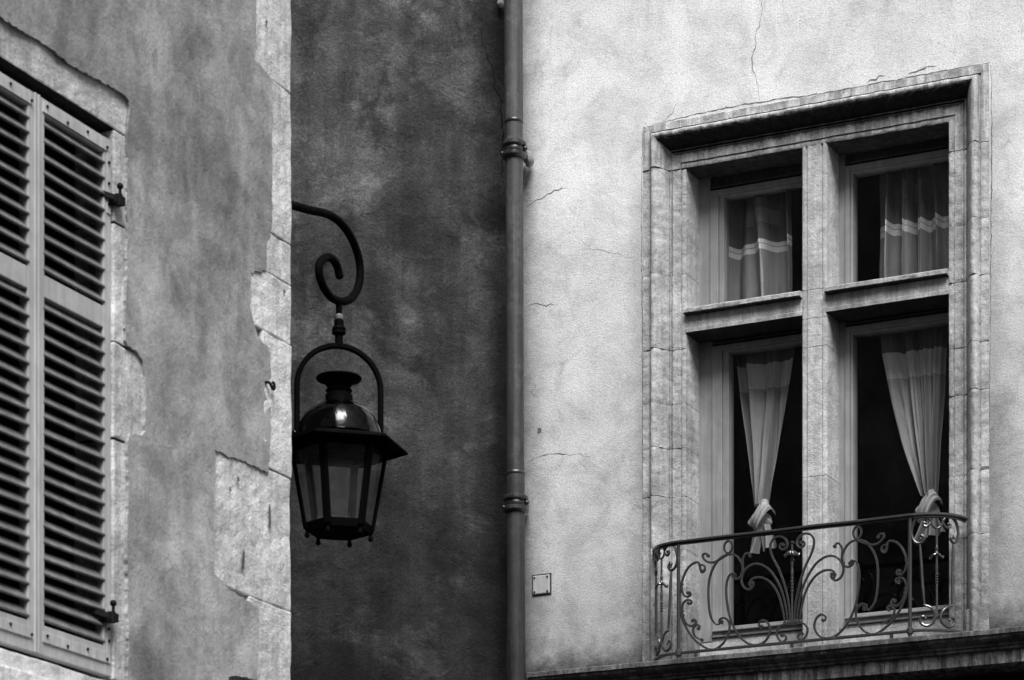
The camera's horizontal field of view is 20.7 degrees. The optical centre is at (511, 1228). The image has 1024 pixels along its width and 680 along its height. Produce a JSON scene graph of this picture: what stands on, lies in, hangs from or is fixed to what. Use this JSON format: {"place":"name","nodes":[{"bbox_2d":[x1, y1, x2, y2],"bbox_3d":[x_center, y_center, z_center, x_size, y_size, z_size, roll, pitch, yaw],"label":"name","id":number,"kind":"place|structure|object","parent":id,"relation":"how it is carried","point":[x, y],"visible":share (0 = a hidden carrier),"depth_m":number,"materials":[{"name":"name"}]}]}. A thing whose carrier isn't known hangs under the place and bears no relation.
{"place":"outdoors","nodes":[
{"label":"outdoors","id":0,"kind":"place"},
{"bbox_2d":[0,0,291,679],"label":"shuttered house","id":1,"kind":"structure","parent":0,"point":[145,346],"depth_m":9.56,"materials":[{"name":"paint"}]},
{"bbox_2d":[291,200,407,547],"bbox_3d":[-0.773,-3.428,11.057,0.494,1.302,1.118,0,0,16],"label":"wall lantern","id":2,"kind":"object","parent":1,"relation":"attached to","point":[338,427],"depth_m":11.27,"materials":[{"name":"black metal"}]},
{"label":"ground","id":3,"kind":"structure","parent":0,"visible":0},
{"bbox_2d":[289,0,506,679],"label":"dark house","id":4,"kind":"structure","parent":3,"relation":"on","point":[397,116],"depth_m":15.62,"materials":[{"name":"dark plaster"}]},
{"bbox_2d":[523,0,1023,679],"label":"pale house","id":5,"kind":"structure","parent":3,"relation":"on","point":[659,136],"depth_m":15.37,"materials":[{"name":"grey paint"}]},
{"bbox_2d":[500,0,533,679],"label":"drainpipe","id":6,"kind":"object","parent":5,"relation":"attached to","point":[514,153],"visible":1,"depth_m":15.52,"materials":[{"name":"metal"}]},
{"bbox_2d":[532,573,551,595],"bbox_3d":[0.168,-3.599,15.698,0.119,0.120,0.036,0,0,26],"label":"cover plate","id":7,"kind":"object","parent":5,"relation":"attached to","point":[541,584],"visible":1,"depth_m":15.68,"materials":[{"name":"paint"}]},
{"bbox_2d":[699,164,801,305],"bbox_3d":[1.352,-5.425,15.440,0.688,0.805,0.121,0,0,26],"label":"window","id":8,"kind":"structure","parent":5,"relation":"in","point":[714,194],"depth_m":15.50,"materials":[{"name":"paint"}]},
{"bbox_2d":[699,330,801,642],"bbox_3d":[1.352,-4.082,15.440,0.688,1.679,0.121,0,0,26],"label":"window","id":9,"kind":"structure","parent":5,"relation":"in","point":[716,359],"depth_m":15.50,"materials":[{"name":"paint"}]},
{"bbox_2d":[728,189,791,300],"bbox_3d":[1.368,-5.439,15.502,0.394,0.716,0.128,0,0,28],"label":"curtain","id":10,"kind":"object","parent":5,"relation":"hanging from","point":[760,245],"visible":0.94,"depth_m":15.50,"materials":[{"name":"fabric"}]},
{"bbox_2d":[736,348,794,553],"bbox_3d":[1.396,-4.328,15.502,0.382,1.216,0.133,0,0,26],"label":"curtain","id":11,"kind":"object","parent":5,"relation":"hanging from","point":[764,379],"visible":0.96,"depth_m":15.50,"materials":[{"name":"grey fabric"}]},
{"bbox_2d":[652,512,967,660],"bbox_3d":[1.532,-3.373,14.914,1.767,0.666,0.236,0,0,26],"label":"balcony railing","id":12,"kind":"object","parent":5,"relation":"on","point":[679,652],"visible":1,"depth_m":14.82,"materials":[{"name":"metal"}]},
{"bbox_2d":[839,138,948,284],"bbox_3d":[2.088,-5.425,15.087,0.692,0.805,0.121,0,0,26],"label":"window","id":13,"kind":"structure","parent":5,"relation":"in","point":[851,167],"depth_m":15.16,"materials":[{"name":"paint"}]},
{"bbox_2d":[839,308,948,629],"bbox_3d":[2.088,-4.082,15.087,0.692,1.679,0.121,0,0,26],"label":"window","id":14,"kind":"structure","parent":5,"relation":"in","point":[849,333],"depth_m":15.17,"materials":[{"name":"paint"}]},
{"bbox_2d":[879,163,948,277],"bbox_3d":[2.176,-5.430,15.117,0.435,0.713,0.135,0,0,22],"label":"curtain","id":15,"kind":"object","parent":5,"relation":"hanging from","point":[914,220],"visible":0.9,"depth_m":15.13,"materials":[{"name":"fabric"}]},
{"bbox_2d":[880,326,948,540],"bbox_3d":[2.162,-4.295,15.136,0.375,1.198,0.138,0,0,26],"label":"curtain","id":16,"kind":"object","parent":5,"relation":"hanging from","point":[914,361],"visible":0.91,"depth_m":15.11,"materials":[{"name":"grey fabric"}]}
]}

